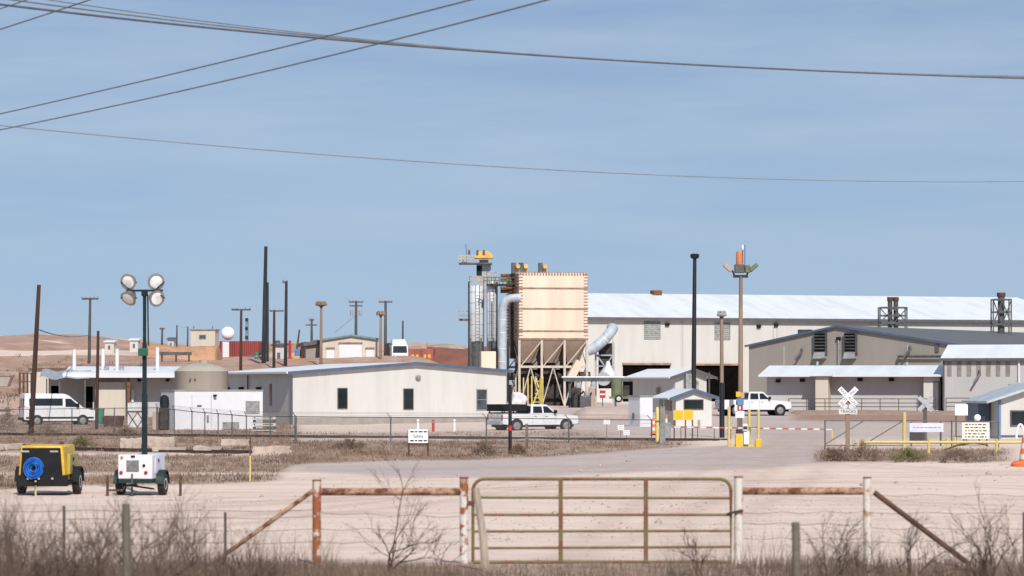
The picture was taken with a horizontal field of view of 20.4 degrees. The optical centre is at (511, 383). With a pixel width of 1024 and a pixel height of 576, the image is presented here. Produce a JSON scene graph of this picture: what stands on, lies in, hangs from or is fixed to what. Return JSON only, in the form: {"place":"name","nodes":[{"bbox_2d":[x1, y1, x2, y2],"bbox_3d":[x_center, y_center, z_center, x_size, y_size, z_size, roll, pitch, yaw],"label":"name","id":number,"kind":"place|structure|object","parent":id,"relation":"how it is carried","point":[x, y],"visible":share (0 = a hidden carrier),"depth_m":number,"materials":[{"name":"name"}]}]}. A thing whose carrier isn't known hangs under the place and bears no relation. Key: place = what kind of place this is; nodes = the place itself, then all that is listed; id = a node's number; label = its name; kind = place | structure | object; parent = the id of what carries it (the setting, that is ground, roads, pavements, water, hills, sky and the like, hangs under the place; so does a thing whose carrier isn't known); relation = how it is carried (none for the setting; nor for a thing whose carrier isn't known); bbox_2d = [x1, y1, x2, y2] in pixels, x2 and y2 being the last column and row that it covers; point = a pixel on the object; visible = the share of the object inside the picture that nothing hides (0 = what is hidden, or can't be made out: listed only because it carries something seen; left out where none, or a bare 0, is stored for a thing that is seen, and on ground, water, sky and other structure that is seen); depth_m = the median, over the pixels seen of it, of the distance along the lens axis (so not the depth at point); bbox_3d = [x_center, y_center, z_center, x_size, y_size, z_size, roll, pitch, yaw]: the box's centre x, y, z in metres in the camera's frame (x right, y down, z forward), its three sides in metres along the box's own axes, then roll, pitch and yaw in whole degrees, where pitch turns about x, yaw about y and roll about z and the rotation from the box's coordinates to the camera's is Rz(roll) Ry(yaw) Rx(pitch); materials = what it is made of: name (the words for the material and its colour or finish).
{"place":"outdoors","nodes":[
{"label":"outdoors","id":0,"kind":"place"},
{"bbox_2d":[147,345,222,360],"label":"orange dirt bank","id":1,"kind":"structure","parent":0,"point":[206,352],"depth_m":408.54,"materials":[{"name":"soil"}]},
{"bbox_2d":[0,0,471,113],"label":"overhead wire","id":2,"kind":"object","parent":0,"point":[250,54],"visible":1,"depth_m":49.00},
{"bbox_2d":[0,0,547,129],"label":"overhead wire","id":3,"kind":"object","parent":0,"point":[292,64],"visible":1,"depth_m":48.31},
{"bbox_2d":[427,346,486,365],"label":"red dirt hill","id":4,"kind":"structure","parent":0,"point":[449,356],"depth_m":404.28,"materials":[{"name":"soil"}]},
{"bbox_2d":[0,334,1023,575],"bbox_3d":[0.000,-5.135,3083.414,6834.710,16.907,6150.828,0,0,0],"label":"ground","id":5,"kind":"structure","parent":0,"point":[772,464],"depth_m":86.55,"materials":[{"name":"soil"}]},
{"bbox_2d":[28,285,40,435],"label":"utility pole","id":6,"kind":"object","parent":5,"relation":"on","point":[33,379],"visible":0.79,"depth_m":171.88,"materials":[{"name":"brown wood"}]},
{"bbox_2d":[0,492,79,575],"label":"bare shrub","id":7,"kind":"object","parent":5,"relation":"on","point":[14,533],"visible":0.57,"depth_m":32.99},
{"bbox_2d":[0,524,88,575],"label":"bare shrub","id":8,"kind":"object","parent":5,"relation":"on","point":[50,562],"visible":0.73,"depth_m":29.01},
{"bbox_2d":[0,490,96,575],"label":"bare shrub","id":9,"kind":"object","parent":5,"relation":"on","point":[26,554],"visible":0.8,"depth_m":28.95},
{"bbox_2d":[14,441,83,495],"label":"air compressor","id":10,"kind":"object","parent":5,"relation":"on","point":[41,463],"visible":0.99,"depth_m":83.95,"materials":[{"name":"yellow paint"}]},
{"bbox_2d":[18,393,94,424],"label":"passenger van","id":11,"kind":"object","parent":5,"relation":"on","point":[44,403],"visible":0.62,"depth_m":217.02,"materials":[{"name":"white metal"}]},
{"bbox_2d":[0,407,156,432],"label":"chain link fence","id":12,"kind":"object","parent":5,"relation":"on","point":[71,421],"visible":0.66,"depth_m":182.00,"materials":[{"name":"metal"}]},
{"bbox_2d":[25,364,141,393],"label":"storage shed","id":13,"kind":"structure","parent":5,"relation":"on","point":[41,385],"depth_m":285.11,"materials":[{"name":"beige"}]},
{"bbox_2d":[38,507,130,575],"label":"bare shrub","id":14,"kind":"object","parent":5,"relation":"on","point":[82,559],"visible":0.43,"depth_m":35.09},
{"bbox_2d":[1,505,182,575],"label":"bare shrub","id":15,"kind":"object","parent":5,"relation":"on","point":[97,550],"visible":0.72,"depth_m":30.99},
{"bbox_2d":[52,523,135,575],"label":"bare shrub","id":16,"kind":"object","parent":5,"relation":"on","point":[91,568],"visible":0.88,"depth_m":28.99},
{"bbox_2d":[95,331,99,429],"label":"utility pole","id":17,"kind":"object","parent":5,"relation":"on","point":[97,386],"visible":0.79,"depth_m":191.91,"materials":[{"name":"brown wood"}]},
{"bbox_2d":[39,347,181,416],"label":"site office","id":18,"kind":"structure","parent":5,"relation":"on","point":[120,387],"depth_m":253.00,"materials":[{"name":"grey"}]},
{"bbox_2d":[122,504,130,575],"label":"fence post","id":19,"kind":"object","parent":5,"relation":"on","point":[126,545],"visible":0.89,"depth_m":29.96,"materials":[{"name":"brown wood"}]},
{"bbox_2d":[7,447,251,453],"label":"railway track","id":20,"kind":"structure","parent":5,"relation":"on","point":[191,451],"depth_m":131.96,"materials":[{"name":"brown metal"}]},
{"bbox_2d":[127,403,147,427],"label":"crate panel","id":21,"kind":"object","parent":5,"relation":"on","point":[136,417],"visible":0.61,"depth_m":202.00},
{"bbox_2d":[113,274,169,495],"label":"light tower","id":22,"kind":"structure","parent":5,"relation":"on","point":[134,469],"depth_m":84.25,"materials":[{"name":"metal"}]},
{"bbox_2d":[81,482,214,575],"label":"bare shrub","id":23,"kind":"object","parent":5,"relation":"on","point":[166,539],"visible":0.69,"depth_m":34.18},
{"bbox_2d":[7,506,311,562],"bbox_3d":[-5.411,2.325,42.001,5.056,1.051,0.043,0,0,0],"label":"wire fence","id":24,"kind":"object","parent":5,"relation":"on","point":[224,530],"visible":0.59,"depth_m":42.02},
{"bbox_2d":[153,395,169,429],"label":"stacked tanks","id":25,"kind":"object","parent":5,"relation":"on","point":[164,399],"visible":0.88,"depth_m":190.02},
{"bbox_2d":[147,436,176,447],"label":"concrete block","id":26,"kind":"object","parent":5,"relation":"on","point":[154,441],"depth_m":138.48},
{"bbox_2d":[144,511,225,575],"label":"bare shrub","id":27,"kind":"object","parent":5,"relation":"on","point":[198,543],"visible":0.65,"depth_m":35.93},
{"bbox_2d":[174,360,227,389],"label":"storage tank","id":28,"kind":"object","parent":5,"relation":"on","point":[203,375],"visible":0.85,"depth_m":215.38,"materials":[{"name":"metal"}]},
{"bbox_2d":[190,326,219,346],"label":"beige cabin","id":29,"kind":"object","parent":5,"relation":"on","point":[204,337],"visible":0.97,"depth_m":439.88,"materials":[{"name":"beige"}]},
{"bbox_2d":[160,390,263,429],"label":"office container","id":30,"kind":"object","parent":5,"relation":"on","point":[234,401],"visible":0.78,"depth_m":194.23,"materials":[{"name":"metal"}]},
{"bbox_2d":[155,403,295,440],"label":"chain link fence","id":31,"kind":"object","parent":5,"relation":"on","point":[231,423],"visible":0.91,"depth_m":164.40,"materials":[{"name":"metal"}]},
{"bbox_2d":[219,341,261,356],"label":"shipping container","id":32,"kind":"object","parent":5,"relation":"on","point":[231,348],"visible":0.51,"depth_m":419.66,"materials":[{"name":"metal"}]},
{"bbox_2d":[208,526,298,575],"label":"bare shrub","id":33,"kind":"object","parent":5,"relation":"on","point":[253,572],"visible":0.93,"depth_m":32.95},
{"bbox_2d":[261,246,267,362],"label":"utility pole","id":34,"kind":"object","parent":5,"relation":"on","point":[264,323],"visible":0.79,"depth_m":384.77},
{"bbox_2d":[252,446,291,452],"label":"concrete block","id":35,"kind":"object","parent":5,"relation":"on","point":[272,449],"depth_m":129.79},
{"bbox_2d":[282,279,287,365],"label":"utility pole","id":36,"kind":"object","parent":5,"relation":"on","point":[285,321],"visible":0.94,"depth_m":375.83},
{"bbox_2d":[298,334,378,357],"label":"garage building","id":37,"kind":"structure","parent":5,"relation":"on","point":[347,346],"depth_m":398.66,"materials":[{"name":"beige"}]},
{"bbox_2d":[339,344,361,357],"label":"roller door","id":38,"kind":"structure","parent":37,"relation":"in","point":[345,350],"depth_m":398.52,"materials":[{"name":"white paint"}]},
{"bbox_2d":[217,477,468,563],"bbox_3d":[-2.608,2.162,42.000,3.932,1.577,0.137,0,0,0],"label":"pipe brace","id":39,"kind":"object","parent":5,"relation":"on","point":[316,491],"visible":0.93,"depth_m":41.95,"materials":[{"name":"metal"}]},
{"bbox_2d":[0,433,726,441],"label":"railway track","id":40,"kind":"structure","parent":5,"relation":"on","point":[465,437],"depth_m":163.87,"materials":[{"name":"brown metal"}]},
{"bbox_2d":[228,362,512,424],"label":"metal building","id":41,"kind":"structure","parent":5,"relation":"on","point":[420,389],"depth_m":221.45,"materials":[{"name":"white"}]},
{"bbox_2d":[337,388,347,408],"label":"window","id":42,"kind":"structure","parent":41,"relation":"in","point":[342,393],"depth_m":219.49,"materials":[{"name":"black glass"}]},
{"bbox_2d":[403,388,413,409],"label":"window","id":43,"kind":"structure","parent":41,"relation":"in","point":[408,393],"depth_m":221.54,"materials":[{"name":"black glass"}]},
{"bbox_2d":[476,389,486,409],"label":"window","id":44,"kind":"structure","parent":41,"relation":"in","point":[481,394],"depth_m":223.82,"materials":[{"name":"grey glass"}]},
{"bbox_2d":[385,339,407,355],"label":"semi truck","id":45,"kind":"object","parent":5,"relation":"on","point":[396,347],"visible":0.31,"depth_m":401.37,"materials":[{"name":"white metal"}]},
{"bbox_2d":[349,449,449,572],"bbox_3d":[-1.471,1.793,38.738,1.612,1.810,1.060,0,0,36],"label":"bare shrub","id":46,"kind":"object","parent":5,"relation":"on","point":[398,555],"visible":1,"depth_m":38.77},
{"bbox_2d":[408,429,428,455],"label":"safety board","id":47,"kind":"object","parent":5,"relation":"on","point":[418,435],"visible":1,"depth_m":125.80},
{"bbox_2d":[408,343,434,359],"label":"shipping container","id":48,"kind":"object","parent":5,"relation":"on","point":[423,351],"visible":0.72,"depth_m":403.82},
{"bbox_2d":[458,276,483,366],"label":"silo","id":49,"kind":"object","parent":5,"relation":"on","point":[476,319],"visible":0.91,"depth_m":305.29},
{"bbox_2d":[292,412,651,442],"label":"chain link fence","id":50,"kind":"object","parent":5,"relation":"on","point":[650,419],"visible":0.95,"depth_m":153.08,"materials":[{"name":"metal"}]},
{"bbox_2d":[458,250,492,300],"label":"bucket elevator","id":51,"kind":"object","parent":5,"relation":"on","point":[483,267],"visible":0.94,"depth_m":309.44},
{"bbox_2d":[473,488,489,570],"bbox_3d":[-0.426,2.159,40.216,0.275,1.393,0.138,0,0,13],"label":"leaning stake","id":52,"kind":"object","parent":5,"relation":"on","point":[484,553],"visible":1,"depth_m":40.18,"materials":[{"name":"brown wood"}]},
{"bbox_2d":[480,351,495,367],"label":"cream bin","id":53,"kind":"object","parent":5,"relation":"on","point":[487,359],"visible":0.38,"depth_m":296.09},
{"bbox_2d":[486,271,496,350],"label":"silo","id":54,"kind":"object","parent":5,"relation":"on","point":[491,318],"visible":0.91,"depth_m":303.53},
{"bbox_2d":[0,414,1013,488],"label":"dry grass","id":55,"kind":"structure","parent":5,"relation":"on","point":[300,453],"depth_m":132.76,"materials":[{"name":"plant"}]},
{"bbox_2d":[498,294,520,368],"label":"air duct","id":56,"kind":"object","parent":5,"relation":"on","point":[506,300],"visible":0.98,"depth_m":296.64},
{"bbox_2d":[508,385,511,453],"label":"steel post","id":57,"kind":"object","parent":5,"relation":"on","point":[509,417],"visible":0.83,"depth_m":129.21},
{"bbox_2d":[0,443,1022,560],"bbox_3d":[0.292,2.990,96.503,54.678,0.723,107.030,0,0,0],"label":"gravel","id":58,"kind":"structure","parent":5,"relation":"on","point":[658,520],"depth_m":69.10,"materials":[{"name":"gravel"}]},
{"bbox_2d":[0,471,1023,575],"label":"weeds","id":59,"kind":"object","parent":5,"relation":"on","point":[174,547],"visible":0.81,"depth_m":33.70,"materials":[{"name":"plant"}]},
{"bbox_2d":[11,0,1023,77],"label":"overhead wire","id":60,"kind":"object","parent":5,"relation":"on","point":[394,42],"visible":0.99,"depth_m":68.26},
{"bbox_2d":[515,376,542,403],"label":"stair tower","id":61,"kind":"structure","parent":5,"relation":"on","point":[540,390],"depth_m":285.99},
{"bbox_2d":[485,404,578,430],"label":"pickup truck","id":62,"kind":"object","parent":5,"relation":"on","point":[539,411],"visible":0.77,"depth_m":190.93,"materials":[{"name":"white paint"}]},
{"bbox_2d":[506,263,590,405],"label":"dust collector","id":63,"kind":"object","parent":5,"relation":"on","point":[550,323],"visible":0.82,"depth_m":300.85,"materials":[{"name":"metal"}]},
{"bbox_2d":[483,274,515,358],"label":"pipe bridge","id":64,"kind":"structure","parent":63,"relation":"attached to","point":[509,288],"depth_m":303.30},
{"bbox_2d":[562,376,632,406],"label":"canopy","id":65,"kind":"object","parent":5,"relation":"on","point":[586,378],"visible":0.55,"depth_m":285.01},
{"bbox_2d":[572,406,627,417],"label":"gravel heap","id":66,"kind":"object","parent":5,"relation":"on","point":[613,411],"visible":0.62,"depth_m":234.33,"materials":[{"name":"gravel"}]},
{"bbox_2d":[588,323,617,403],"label":"inclined duct","id":67,"kind":"object","parent":5,"relation":"on","point":[601,345],"visible":0.83,"depth_m":330.04,"materials":[{"name":"metal"}]},
{"bbox_2d":[609,378,628,402],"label":"tank trailer","id":68,"kind":"object","parent":5,"relation":"on","point":[619,392],"visible":0.98,"depth_m":262.04,"materials":[{"name":"metal"}]},
{"bbox_2d":[627,395,653,426],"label":"utility cabinet","id":69,"kind":"object","parent":5,"relation":"on","point":[640,406],"visible":0.64,"depth_m":204.31,"materials":[{"name":"metal"}]},
{"bbox_2d":[622,369,717,411],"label":"scale house","id":70,"kind":"structure","parent":5,"relation":"on","point":[654,382],"depth_m":250.13,"materials":[{"name":"white"}]},
{"bbox_2d":[653,389,718,425],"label":"guard house","id":71,"kind":"structure","parent":5,"relation":"on","point":[698,402],"depth_m":205.37,"materials":[{"name":"white paint"}]},
{"bbox_2d":[665,527,713,575],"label":"bare shrub","id":72,"kind":"object","parent":5,"relation":"on","point":[695,552],"visible":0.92,"depth_m":38.93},
{"bbox_2d":[686,254,698,388],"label":"floodlight pole","id":73,"kind":"object","parent":5,"relation":"on","point":[691,381],"visible":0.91,"depth_m":231.85,"materials":[{"name":"black metal"}]},
{"bbox_2d":[717,311,726,437],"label":"floodlight pole","id":74,"kind":"object","parent":5,"relation":"on","point":[721,314],"visible":0.99,"depth_m":166.78,"materials":[{"name":"black metal"}]},
{"bbox_2d":[735,392,743,432],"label":"sign post","id":75,"kind":"object","parent":5,"relation":"on","point":[739,412],"visible":0.9,"depth_m":177.73,"materials":[{"name":"white metal"}]},
{"bbox_2d":[723,245,757,410],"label":"floodlight pole","id":76,"kind":"object","parent":5,"relation":"on","point":[740,266],"visible":0.98,"depth_m":235.84,"materials":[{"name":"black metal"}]},
{"bbox_2d":[727,407,760,446],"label":"card reader island","id":77,"kind":"structure","parent":5,"relation":"on","point":[743,440],"depth_m":142.35,"materials":[{"name":"yellow paint"}]},
{"bbox_2d":[665,422,832,438],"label":"barrier arm","id":78,"kind":"object","parent":5,"relation":"on","point":[668,426],"visible":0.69,"depth_m":161.05},
{"bbox_2d":[713,392,791,415],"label":"pickup truck","id":79,"kind":"object","parent":5,"relation":"on","point":[760,401],"visible":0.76,"depth_m":239.25,"materials":[{"name":"white paint"}]},
{"bbox_2d":[533,290,1023,401],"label":"plant hall","id":80,"kind":"structure","parent":5,"relation":"on","point":[654,331],"depth_m":366.07,"materials":[{"name":"white"}]},
{"bbox_2d":[623,365,669,401],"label":"open doorway","id":81,"kind":"structure","parent":80,"relation":"in","point":[628,370],"depth_m":360.03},
{"bbox_2d":[696,365,737,401],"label":"open doorway","id":82,"kind":"structure","parent":80,"relation":"in","point":[730,372],"depth_m":363.74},
{"bbox_2d":[792,522,800,575],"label":"fence post","id":83,"kind":"object","parent":5,"relation":"on","point":[796,560],"visible":0.93,"depth_m":29.96,"materials":[{"name":"grey wood"}]},
{"bbox_2d":[804,509,887,575],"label":"bare shrub","id":84,"kind":"object","parent":5,"relation":"on","point":[839,558],"visible":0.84,"depth_m":36.95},
{"bbox_2d":[838,387,857,451],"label":"railroad crossing sign","id":85,"kind":"object","parent":5,"relation":"on","point":[847,409],"visible":1,"depth_m":129.67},
{"bbox_2d":[758,362,942,410],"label":"shipping office","id":86,"kind":"structure","parent":5,"relation":"on","point":[785,383],"depth_m":259.79,"materials":[{"name":"grey"}]},
{"bbox_2d":[734,476,969,563],"bbox_3d":[5.054,2.157,42.000,3.550,1.586,0.137,0,0,0],"label":"pipe brace","id":87,"kind":"object","parent":5,"relation":"on","point":[740,490],"visible":0.91,"depth_m":41.96,"materials":[{"name":"metal"}]},
{"bbox_2d":[831,438,881,461],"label":"dry bush","id":88,"kind":"object","parent":5,"relation":"on","point":[861,450],"visible":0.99,"depth_m":118.00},
{"bbox_2d":[788,398,935,411],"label":"handrail","id":89,"kind":"object","parent":5,"relation":"on","point":[861,406],"visible":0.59,"depth_m":250.51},
{"bbox_2d":[829,528,896,575],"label":"bare shrub","id":90,"kind":"object","parent":5,"relation":"on","point":[855,559],"visible":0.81,"depth_m":35.95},
{"bbox_2d":[824,420,902,447],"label":"chain link gate","id":91,"kind":"structure","parent":5,"relation":"on","point":[825,432],"depth_m":140.63,"materials":[{"name":"metal"}]},
{"bbox_2d":[744,325,1023,394],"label":"tan hall","id":92,"kind":"structure","parent":5,"relation":"on","point":[847,345],"depth_m":320.43,"materials":[{"name":"metal"}]},
{"bbox_2d":[878,297,907,327],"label":"exhaust stack","id":93,"kind":"object","parent":92,"relation":"on","point":[896,315],"visible":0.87,"depth_m":352.45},
{"bbox_2d":[990,293,1011,334],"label":"exhaust stack","id":94,"kind":"object","parent":92,"relation":"on","point":[1001,311],"visible":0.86,"depth_m":352.39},
{"bbox_2d":[889,445,934,462],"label":"dry bush","id":95,"kind":"object","parent":5,"relation":"on","point":[908,454],"visible":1,"depth_m":115.26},
{"bbox_2d":[909,422,942,445],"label":"sign","id":96,"kind":"object","parent":5,"relation":"on","point":[920,432],"visible":0.62,"depth_m":144.15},
{"bbox_2d":[890,509,976,575],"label":"bare shrub","id":97,"kind":"object","parent":5,"relation":"on","point":[908,555],"visible":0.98,"depth_m":37.99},
{"bbox_2d":[857,439,1021,452],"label":"pipe barrier","id":98,"kind":"object","parent":5,"relation":"on","point":[928,442],"visible":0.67,"depth_m":131.04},
{"bbox_2d":[871,494,1023,562],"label":"wire fence","id":99,"kind":"object","parent":5,"relation":"on","point":[958,529],"visible":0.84,"depth_m":42.02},
{"bbox_2d":[906,420,998,447],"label":"chain link fence","id":100,"kind":"object","parent":5,"relation":"on","point":[951,421],"visible":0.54,"depth_m":141.63,"materials":[{"name":"metal"}]},
{"bbox_2d":[937,441,990,462],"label":"dry bush","id":101,"kind":"object","parent":5,"relation":"on","point":[954,455],"visible":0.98,"depth_m":115.06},
{"bbox_2d":[928,477,1023,575],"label":"bare shrub","id":102,"kind":"object","parent":5,"relation":"on","point":[983,562],"visible":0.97,"depth_m":36.06,"materials":[{"name":"plant"}]},
{"bbox_2d":[962,422,989,445],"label":"notice board","id":103,"kind":"object","parent":5,"relation":"on","point":[975,430],"visible":0.91,"depth_m":145.32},
{"bbox_2d":[940,345,1023,410],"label":"grey warehouse","id":104,"kind":"structure","parent":5,"relation":"on","point":[969,371],"depth_m":255.42,"materials":[{"name":"metal"}]},
{"bbox_2d":[962,383,1023,438],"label":"entry booth","id":105,"kind":"object","parent":5,"relation":"on","point":[1004,406],"visible":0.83,"depth_m":163.17,"materials":[{"name":"white"}]},
{"bbox_2d":[0,547,1023,575],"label":"dry grass","id":106,"kind":"structure","parent":0,"point":[382,570],"depth_m":39.21,"materials":[{"name":"plant"}]},
{"bbox_2d":[0,3,1023,78],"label":"overhead wire","id":107,"kind":"object","parent":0,"point":[149,21],"visible":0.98,"depth_m":71.60,"materials":[{"name":"metal"}]},
{"bbox_2d":[0,125,1023,181],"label":"overhead wire","id":108,"kind":"object","parent":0,"point":[507,167],"visible":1,"depth_m":71.59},
{"bbox_2d":[0,0,1023,384],"label":"sky","id":109,"kind":"structure","parent":0,"point":[80,213],"materials":[{"name":"blue"}]},
{"bbox_2d":[49,0,1011,75],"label":"overhead wire","id":110,"kind":"object","parent":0,"point":[321,34],"visible":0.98,"depth_m":66.71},
{"bbox_2d":[468,477,742,563],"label":"farm gate","id":111,"kind":"structure","parent":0,"point":[560,531],"depth_m":41.98,"materials":[{"name":"metal"}]},
{"bbox_2d":[790,410,954,414],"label":"brown dirt bank","id":112,"kind":"structure","parent":0,"point":[859,412],"depth_m":242.96,"materials":[{"name":"soil"}]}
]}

